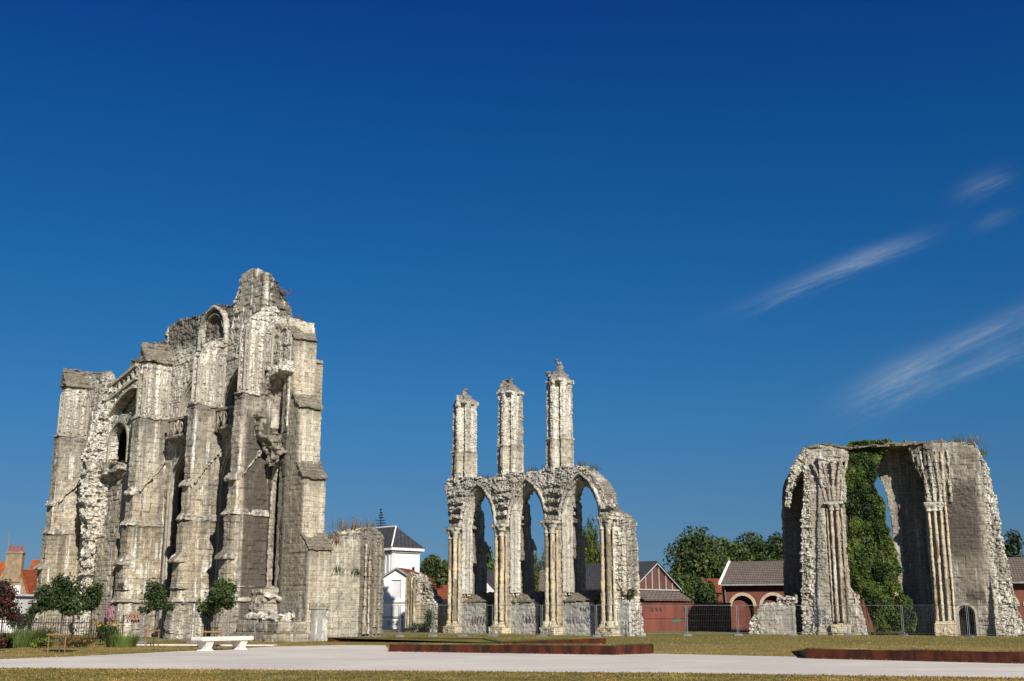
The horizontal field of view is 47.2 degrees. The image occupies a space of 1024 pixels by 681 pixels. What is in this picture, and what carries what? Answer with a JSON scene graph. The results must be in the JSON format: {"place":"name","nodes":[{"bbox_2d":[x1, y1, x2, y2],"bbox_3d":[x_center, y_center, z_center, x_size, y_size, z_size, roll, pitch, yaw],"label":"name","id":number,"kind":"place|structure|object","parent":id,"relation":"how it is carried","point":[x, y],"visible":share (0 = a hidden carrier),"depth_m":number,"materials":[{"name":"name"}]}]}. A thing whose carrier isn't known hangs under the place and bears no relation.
{"place":"outdoors","nodes":[
{"label":"outdoors","id":0,"kind":"place"},
{"bbox_2d":[0,626,54,646],"bbox_3d":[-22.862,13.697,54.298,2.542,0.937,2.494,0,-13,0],"label":"tall grass","id":1,"kind":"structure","parent":0,"point":[22,639],"depth_m":53.60,"materials":[{"name":"green plant"}]},
{"bbox_2d":[102,631,140,646],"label":"tall grass","id":2,"kind":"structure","parent":0,"point":[119,640],"depth_m":53.76,"materials":[{"name":"green plant"}]},
{"bbox_2d":[0,645,1023,677],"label":"path","id":3,"kind":"structure","parent":0,"point":[353,657],"depth_m":36.83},
{"bbox_2d":[0,629,1023,680],"bbox_3d":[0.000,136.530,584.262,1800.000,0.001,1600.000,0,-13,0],"label":"lawn","id":4,"kind":"structure","parent":0,"point":[743,645],"depth_m":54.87,"materials":[{"name":"green plant"}]},
{"bbox_2d":[0,562,4,575],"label":"orange house","id":5,"kind":"structure","parent":4,"relation":"on","point":[2,566],"depth_m":157.85,"materials":[{"name":"tile"}]},
{"bbox_2d":[0,634,6,649],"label":"red shrub","id":6,"kind":"object","parent":4,"relation":"on","point":[2,641],"visible":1,"depth_m":48.51,"materials":[{"name":"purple plant"}]},
{"bbox_2d":[0,618,19,634],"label":"iron railing","id":7,"kind":"object","parent":4,"relation":"on","point":[17,622],"visible":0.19,"depth_m":63.72,"materials":[{"name":"black metal"}]},
{"bbox_2d":[0,579,22,647],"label":"young tree","id":8,"kind":"object","parent":4,"relation":"on","point":[8,607],"visible":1,"depth_m":50.55,"materials":[{"name":"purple plant"}]},
{"bbox_2d":[0,594,34,632],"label":"white building","id":9,"kind":"structure","parent":4,"relation":"on","point":[25,599],"depth_m":90.67,"materials":[{"name":"beige paint"}]},
{"bbox_2d":[0,533,36,599],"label":"chimney house","id":10,"kind":"structure","parent":4,"relation":"on","point":[20,577],"depth_m":147.36,"materials":[{"name":"brick"}]},
{"bbox_2d":[4,611,35,633],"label":"hedge","id":11,"kind":"object","parent":4,"relation":"on","point":[28,616],"visible":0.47,"depth_m":82.41,"materials":[{"name":"green plant"}]},
{"bbox_2d":[28,560,39,570],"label":"orange house","id":12,"kind":"structure","parent":4,"relation":"on","point":[34,563],"depth_m":156.41,"materials":[{"name":"tile"}]},
{"bbox_2d":[28,637,54,647],"bbox_3d":[-20.946,13.496,52.342,1.085,0.566,0.999,0,-13,0],"label":"lime plant","id":13,"kind":"object","parent":4,"relation":"on","point":[38,642],"visible":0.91,"depth_m":52.14,"materials":[{"name":"green plant"}]},
{"bbox_2d":[25,583,60,634],"bbox_3d":[-23.433,13.605,58.529,1.656,3.120,1.923,-4,-14,17],"label":"young tree","id":14,"kind":"object","parent":4,"relation":"on","point":[41,596],"visible":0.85,"depth_m":58.37,"materials":[{"name":"green plant"}]},
{"bbox_2d":[30,626,58,643],"bbox_3d":[-23.178,14.635,58.177,1.264,0.967,1.586,0,-13,0],"label":"flower clump","id":15,"kind":"object","parent":4,"relation":"on","point":[53,636],"visible":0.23,"depth_m":58.23,"materials":[{"name":"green plant"}]},
{"bbox_2d":[47,633,67,653],"bbox_3d":[-17.734,11.842,45.691,0.800,0.880,0.088,1,-13,-4],"label":"tree stake","id":16,"kind":"object","parent":4,"relation":"on","point":[65,634],"visible":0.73,"depth_m":45.72,"materials":[{"name":"brown wood"}]},
{"bbox_2d":[46,572,88,652],"bbox_3d":[-17.583,10.750,46.311,1.594,3.188,1.572,0,-13,0],"label":"young tree","id":17,"kind":"object","parent":4,"relation":"on","point":[65,595],"visible":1,"depth_m":46.15,"materials":[{"name":"green plant"}]},
{"bbox_2d":[20,615,123,640],"bbox_3d":[-23.900,15.645,63.765,5.495,1.500,0.087,1,-13,-3],"label":"iron railing","id":18,"kind":"object","parent":4,"relation":"on","point":[68,622],"visible":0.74,"depth_m":63.77,"materials":[{"name":"black metal"}]},
{"bbox_2d":[60,637,91,647],"bbox_3d":[-19.924,13.790,53.458,1.440,0.499,1.372,0,-13,0],"label":"plant","id":19,"kind":"object","parent":4,"relation":"on","point":[74,642],"visible":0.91,"depth_m":53.36,"materials":[{"name":"green plant"}]},
{"bbox_2d":[76,636,95,645],"bbox_3d":[-20.269,14.153,55.162,1.139,0.556,0.933,-2,-13,10],"label":"plant","id":20,"kind":"object","parent":4,"relation":"on","point":[88,641],"visible":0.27,"depth_m":55.20,"materials":[{"name":"green plant"}]},
{"bbox_2d":[81,578,106,636],"bbox_3d":[-22.057,14.120,61.342,1.520,3.382,1.494,0,-13,0],"label":"young tree","id":21,"kind":"object","parent":4,"relation":"on","point":[94,593],"visible":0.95,"depth_m":61.26,"materials":[{"name":"green plant"}]},
{"bbox_2d":[94,621,120,644],"bbox_3d":[-19.807,14.305,57.281,1.335,1.206,1.478,0,-13,0],"label":"yellow flower bush","id":22,"kind":"object","parent":4,"relation":"on","point":[104,628],"visible":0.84,"depth_m":57.19,"materials":[{"name":"green plant"}]},
{"bbox_2d":[144,629,159,646],"bbox_3d":[-16.866,13.979,54.948,0.800,0.880,0.088,-2,-13,8],"label":"tree stake","id":23,"kind":"object","parent":4,"relation":"on","point":[146,630],"visible":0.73,"depth_m":54.97,"materials":[{"name":"brown wood"}]},
{"bbox_2d":[137,577,175,645],"bbox_3d":[-16.874,12.832,55.429,1.791,3.232,1.645,0,-13,0],"label":"young tree","id":24,"kind":"object","parent":4,"relation":"on","point":[155,596],"visible":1,"depth_m":55.44,"materials":[{"name":"green plant"}]},
{"bbox_2d":[137,603,193,643],"bbox_3d":[-17.878,14.506,60.207,2.892,2.018,0.260,5,-14,-22],"label":"site fence panel","id":25,"kind":"object","parent":4,"relation":"on","point":[141,642],"visible":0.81,"depth_m":60.26,"materials":[{"name":"metal"}]},
{"bbox_2d":[28,268,333,641],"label":"ruined church","id":26,"kind":"structure","parent":4,"relation":"on","point":[210,436],"depth_m":73.33,"materials":[{"name":"stone"}]},
{"bbox_2d":[99,458,123,465],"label":"weed tuft","id":27,"kind":"object","parent":26,"relation":"on","point":[111,462],"visible":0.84,"depth_m":82.83,"materials":[{"name":"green plant"}]},
{"bbox_2d":[276,286,292,295],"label":"weed tuft","id":28,"kind":"object","parent":26,"relation":"on","point":[284,291],"visible":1,"depth_m":74.06,"materials":[{"name":"brown plant"}]},
{"bbox_2d":[185,603,228,642],"bbox_3d":[-15.867,14.725,61.155,2.196,2.018,0.260,8,-15,-31],"label":"site fence panel","id":29,"kind":"object","parent":4,"relation":"on","point":[208,626],"visible":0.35,"depth_m":60.96,"materials":[{"name":"metal"}]},
{"bbox_2d":[137,644,277,645],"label":"kerb","id":30,"kind":"structure","parent":4,"relation":"on","point":[215,644],"depth_m":56.37,"materials":[{"name":"white stone"}]},
{"bbox_2d":[204,630,221,647],"bbox_3d":[-13.273,13.304,52.025,0.800,0.880,0.088,1,-13,-3],"label":"tree stake","id":31,"kind":"object","parent":4,"relation":"on","point":[205,631],"visible":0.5,"depth_m":52.07,"materials":[{"name":"brown wood"}]},
{"bbox_2d":[195,574,237,647],"bbox_3d":[-13.272,12.090,52.578,1.848,3.394,2.138,0,-13,0],"label":"young tree","id":32,"kind":"object","parent":4,"relation":"on","point":[218,598],"visible":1,"depth_m":52.52,"materials":[{"name":"green plant"}]},
{"bbox_2d":[191,636,253,650],"bbox_3d":[-12.250,12.851,49.683,0.720,0.610,3.000,-8,-15,31],"label":"stone bench","id":33,"kind":"object","parent":4,"relation":"on","point":[207,643],"visible":0.84,"depth_m":49.28,"materials":[{"name":"white stone"}]},
{"bbox_2d":[221,603,280,642],"bbox_3d":[-13.900,15.110,62.821,0.260,2.018,3.672,-11,-17,41],"label":"site fence panel","id":34,"kind":"object","parent":4,"relation":"on","point":[248,617],"visible":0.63,"depth_m":62.71,"materials":[{"name":"metal"}]},
{"bbox_2d":[328,526,384,637],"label":"ruined wall","id":35,"kind":"structure","parent":4,"relation":"on","point":[356,605],"depth_m":68.11,"materials":[{"name":"brown stone"}]},
{"bbox_2d":[326,530,343,543],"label":"weed tuft","id":36,"kind":"object","parent":35,"relation":"attached to","point":[335,538],"visible":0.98,"depth_m":67.47,"materials":[{"name":"brown plant"}]},
{"bbox_2d":[331,563,344,571],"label":"weed tuft","id":37,"kind":"object","parent":35,"relation":"attached to","point":[338,568],"visible":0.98,"depth_m":67.07,"materials":[{"name":"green plant"}]},
{"bbox_2d":[328,517,353,529],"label":"weed tuft","id":38,"kind":"object","parent":35,"relation":"on","point":[342,525],"visible":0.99,"depth_m":68.55,"materials":[{"name":"brown plant"}]},
{"bbox_2d":[344,517,365,529],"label":"weed tuft","id":39,"kind":"object","parent":35,"relation":"on","point":[355,526],"visible":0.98,"depth_m":69.19,"materials":[{"name":"brown plant"}]},
{"bbox_2d":[351,567,363,574],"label":"weed tuft","id":40,"kind":"object","parent":35,"relation":"on","point":[357,572],"visible":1,"depth_m":67.97,"materials":[{"name":"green plant"}]},
{"bbox_2d":[362,517,379,530],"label":"weed tuft","id":41,"kind":"object","parent":35,"relation":"on","point":[367,522],"visible":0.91,"depth_m":69.90,"materials":[{"name":"brown plant"}]},
{"bbox_2d":[375,509,386,526],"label":"spruce","id":42,"kind":"object","parent":4,"relation":"on","point":[380,520],"visible":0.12,"depth_m":188.28,"materials":[{"name":"green plant"}]},
{"bbox_2d":[382,605,398,634],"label":"site fence panel","id":43,"kind":"object","parent":4,"relation":"on","point":[390,623],"visible":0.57,"depth_m":74.86,"materials":[{"name":"metal"}]},
{"bbox_2d":[376,526,424,574],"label":"white house","id":44,"kind":"structure","parent":4,"relation":"on","point":[402,549],"depth_m":139.47,"materials":[{"name":"paint"}]},
{"bbox_2d":[382,567,434,628],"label":"gabled annexe","id":45,"kind":"structure","parent":4,"relation":"on","point":[394,579],"depth_m":110.74,"materials":[{"name":"white paint"}]},
{"bbox_2d":[394,605,432,636],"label":"site fence panel","id":46,"kind":"object","parent":4,"relation":"on","point":[399,635],"visible":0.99,"depth_m":76.02,"materials":[{"name":"metal"}]},
{"bbox_2d":[408,623,427,630],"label":"bush","id":47,"kind":"object","parent":4,"relation":"on","point":[420,626],"visible":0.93,"depth_m":91.39,"materials":[{"name":"green plant"}]},
{"bbox_2d":[424,609,434,629],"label":"bush","id":48,"kind":"object","parent":4,"relation":"on","point":[429,619],"visible":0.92,"depth_m":90.97,"materials":[{"name":"green plant"}]},
{"bbox_2d":[420,554,445,584],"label":"broad tree","id":49,"kind":"object","parent":4,"relation":"on","point":[429,568],"visible":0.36,"depth_m":146.70,"materials":[{"name":"green plant"}]},
{"bbox_2d":[436,585,447,599],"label":"tiled house","id":50,"kind":"structure","parent":4,"relation":"on","point":[443,593],"depth_m":121.78,"materials":[{"name":"red tile"}]},
{"bbox_2d":[437,559,447,584],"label":"broad tree","id":51,"kind":"object","parent":4,"relation":"on","point":[443,572],"visible":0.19,"depth_m":148.04,"materials":[{"name":"green plant"}]},
{"bbox_2d":[427,605,462,636],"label":"site fence panel","id":52,"kind":"object","parent":4,"relation":"on","point":[433,635],"visible":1,"depth_m":77.00,"materials":[{"name":"metal"}]},
{"bbox_2d":[327,636,606,643],"bbox_3d":[-2.400,16.264,63.828,15.200,0.462,9.299,0,-13,0],"label":"raised bed","id":53,"kind":"object","parent":4,"relation":"on","point":[594,640],"visible":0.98,"depth_m":62.43,"materials":[{"name":"metal"}]},
{"bbox_2d":[458,605,492,635],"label":"site fence panel","id":54,"kind":"object","parent":4,"relation":"on","point":[465,634],"visible":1,"depth_m":77.24,"materials":[{"name":"metal"}]},
{"bbox_2d":[486,545,493,570],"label":"broad tree","id":55,"kind":"object","parent":4,"relation":"on","point":[489,566],"visible":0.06,"depth_m":146.79,"materials":[{"name":"green plant"}]},
{"bbox_2d":[487,571,493,592],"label":"white shed","id":56,"kind":"structure","parent":4,"relation":"on","point":[490,581],"depth_m":115.95,"materials":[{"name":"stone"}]},
{"bbox_2d":[488,605,540,635],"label":"site fence panel","id":57,"kind":"object","parent":4,"relation":"on","point":[496,634],"visible":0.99,"depth_m":76.99,"materials":[{"name":"metal"}]},
{"bbox_2d":[389,642,653,654],"bbox_3d":[0.300,12.904,49.441,10.600,0.537,10.847,0,-13,0],"label":"raised bed","id":58,"kind":"object","parent":4,"relation":"on","point":[639,648],"visible":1,"depth_m":45.51,"materials":[{"name":"metal"}]},
{"bbox_2d":[405,359,645,635],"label":"ruined arcade","id":59,"kind":"object","parent":4,"relation":"on","point":[559,482],"visible":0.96,"depth_m":86.27,"materials":[{"name":"stone"}]},
{"bbox_2d":[430,580,442,591],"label":"bush","id":60,"kind":"object","parent":59,"relation":"on","point":[434,585],"visible":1,"depth_m":92.95,"materials":[{"name":"green plant"}]},
{"bbox_2d":[524,466,538,471],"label":"weed tuft","id":61,"kind":"object","parent":59,"relation":"on","point":[532,468],"visible":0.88,"depth_m":87.22,"materials":[{"name":"brown plant"}]},
{"bbox_2d":[586,465,597,470],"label":"weed tuft","id":62,"kind":"object","parent":59,"relation":"on","point":[592,467],"visible":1,"depth_m":82.98,"materials":[{"name":"brown plant"}]},
{"bbox_2d":[619,587,637,599],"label":"bush","id":63,"kind":"object","parent":59,"relation":"on","point":[631,592],"visible":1,"depth_m":78.31,"materials":[{"name":"green plant"}]},
{"bbox_2d":[534,549,544,591],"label":"willow","id":64,"kind":"object","parent":4,"relation":"on","point":[537,576],"visible":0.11,"depth_m":141.27,"materials":[{"name":"green plant"}]},
{"bbox_2d":[539,570,544,590],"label":"slate house","id":65,"kind":"structure","parent":4,"relation":"on","point":[542,581],"depth_m":123.01,"materials":[{"name":"grey tile"}]},
{"bbox_2d":[537,605,595,636],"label":"site fence panel","id":66,"kind":"object","parent":4,"relation":"on","point":[542,635],"visible":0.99,"depth_m":75.88,"materials":[{"name":"metal"}]},
{"bbox_2d":[582,515,599,562],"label":"willow","id":67,"kind":"object","parent":4,"relation":"on","point":[592,555],"visible":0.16,"depth_m":137.15,"materials":[{"name":"green plant"}]},
{"bbox_2d":[591,605,639,636],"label":"site fence panel","id":68,"kind":"object","parent":4,"relation":"on","point":[597,635],"visible":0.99,"depth_m":75.29,"materials":[{"name":"metal"}]},
{"bbox_2d":[585,561,691,624],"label":"warehouse","id":69,"kind":"structure","parent":4,"relation":"on","point":[658,583],"depth_m":108.95,"materials":[{"name":"red brick"}]},
{"bbox_2d":[635,605,685,636],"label":"site fence panel","id":70,"kind":"object","parent":4,"relation":"on","point":[654,614],"visible":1,"depth_m":77.27,"materials":[{"name":"metal"}]},
{"bbox_2d":[673,572,695,602],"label":"bushy tree","id":71,"kind":"object","parent":4,"relation":"on","point":[683,582],"visible":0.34,"depth_m":120.78,"materials":[{"name":"green plant"}]},
{"bbox_2d":[641,603,731,630],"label":"red fence","id":72,"kind":"object","parent":4,"relation":"on","point":[669,620],"visible":0.89,"depth_m":97.47,"materials":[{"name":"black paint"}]},
{"bbox_2d":[662,525,732,600],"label":"broad tree","id":73,"kind":"object","parent":4,"relation":"on","point":[695,558],"visible":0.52,"depth_m":145.48,"materials":[{"name":"green plant"}]},
{"bbox_2d":[691,578,721,616],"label":"bushy tree","id":74,"kind":"object","parent":4,"relation":"on","point":[706,593],"visible":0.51,"depth_m":114.57,"materials":[{"name":"green plant"}]},
{"bbox_2d":[682,605,737,635],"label":"site fence panel","id":75,"kind":"object","parent":4,"relation":"on","point":[687,634],"visible":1,"depth_m":78.85,"materials":[{"name":"metal"}]},
{"bbox_2d":[702,578,721,602],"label":"tiled house","id":76,"kind":"structure","parent":4,"relation":"on","point":[714,581],"depth_m":139.49,"materials":[{"name":"tile"}]},
{"bbox_2d":[712,537,755,577],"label":"broad tree","id":77,"kind":"object","parent":4,"relation":"on","point":[735,554],"visible":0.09,"depth_m":151.89,"materials":[{"name":"green plant"}]},
{"bbox_2d":[733,530,779,560],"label":"broad tree","id":78,"kind":"object","parent":4,"relation":"on","point":[758,546],"visible":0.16,"depth_m":154.34,"materials":[{"name":"green plant"}]},
{"bbox_2d":[733,605,791,635],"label":"site fence panel","id":79,"kind":"object","parent":4,"relation":"on","point":[763,620],"visible":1,"depth_m":79.55,"materials":[{"name":"metal"}]},
{"bbox_2d":[749,594,799,633],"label":"ruined wall","id":80,"kind":"structure","parent":4,"relation":"on","point":[766,611],"depth_m":84.37,"materials":[{"name":"beige stone"}]},
{"bbox_2d":[766,531,782,560],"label":"broad tree","id":81,"kind":"object","parent":4,"relation":"on","point":[773,539],"visible":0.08,"depth_m":154.93,"materials":[{"name":"green plant"}]},
{"bbox_2d":[787,605,847,635],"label":"site fence panel","id":82,"kind":"object","parent":4,"relation":"on","point":[793,634],"visible":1,"depth_m":79.74,"materials":[{"name":"metal"}]},
{"bbox_2d":[718,557,1023,630],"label":"brick building","id":83,"kind":"structure","parent":4,"relation":"on","point":[750,582],"depth_m":101.88,"materials":[{"name":"red brick"}]},
{"bbox_2d":[843,605,902,635],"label":"site fence panel","id":84,"kind":"object","parent":4,"relation":"on","point":[849,634],"visible":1,"depth_m":79.28,"materials":[{"name":"metal"}]},
{"bbox_2d":[781,439,1023,635],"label":"ruined transept","id":85,"kind":"structure","parent":4,"relation":"on","point":[946,523],"depth_m":82.51,"materials":[{"name":"brown stone"}]},
{"bbox_2d":[843,439,916,634],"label":"ivy","id":86,"kind":"object","parent":85,"relation":"attached to","point":[876,570],"visible":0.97,"depth_m":82.91,"materials":[{"name":"green plant"}]},
{"bbox_2d":[948,432,965,441],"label":"weed tuft","id":87,"kind":"object","parent":85,"relation":"on","point":[957,438],"visible":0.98,"depth_m":82.32,"materials":[{"name":"green plant"}]},
{"bbox_2d":[959,605,976,635],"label":"door","id":88,"kind":"structure","parent":85,"relation":"in","point":[962,617],"depth_m":79.88,"materials":[{"name":"black metal"}]},
{"bbox_2d":[962,433,983,444],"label":"weed tuft","id":89,"kind":"object","parent":85,"relation":"on","point":[972,440],"visible":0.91,"depth_m":82.22,"materials":[{"name":"green plant"}]},
{"bbox_2d":[978,443,989,456],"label":"weed tuft","id":90,"kind":"object","parent":85,"relation":"on","point":[982,452],"visible":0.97,"depth_m":81.81,"materials":[{"name":"green plant"}]},
{"bbox_2d":[792,647,1023,663],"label":"raised bed","id":91,"kind":"object","parent":4,"relation":"on","point":[974,656],"visible":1,"depth_m":38.64,"materials":[{"name":"metal"}]},
{"bbox_2d":[898,605,967,635],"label":"site fence panel","id":92,"kind":"object","parent":4,"relation":"on","point":[905,634],"visible":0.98,"depth_m":76.97,"materials":[{"name":"metal"}]},
{"bbox_2d":[963,604,1023,636],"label":"site fence panel","id":93,"kind":"object","parent":4,"relation":"on","point":[970,635],"visible":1,"depth_m":73.12,"materials":[{"name":"metal"}]},
{"bbox_2d":[1003,529,1023,556],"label":"broad tree","id":94,"kind":"object","parent":4,"relation":"on","point":[1013,545],"visible":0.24,"depth_m":147.25,"materials":[{"name":"green plant"}]},
{"bbox_2d":[0,0,1023,578],"label":"sky","id":95,"kind":"structure","parent":0,"point":[747,235],"materials":[{"name":"blue"}]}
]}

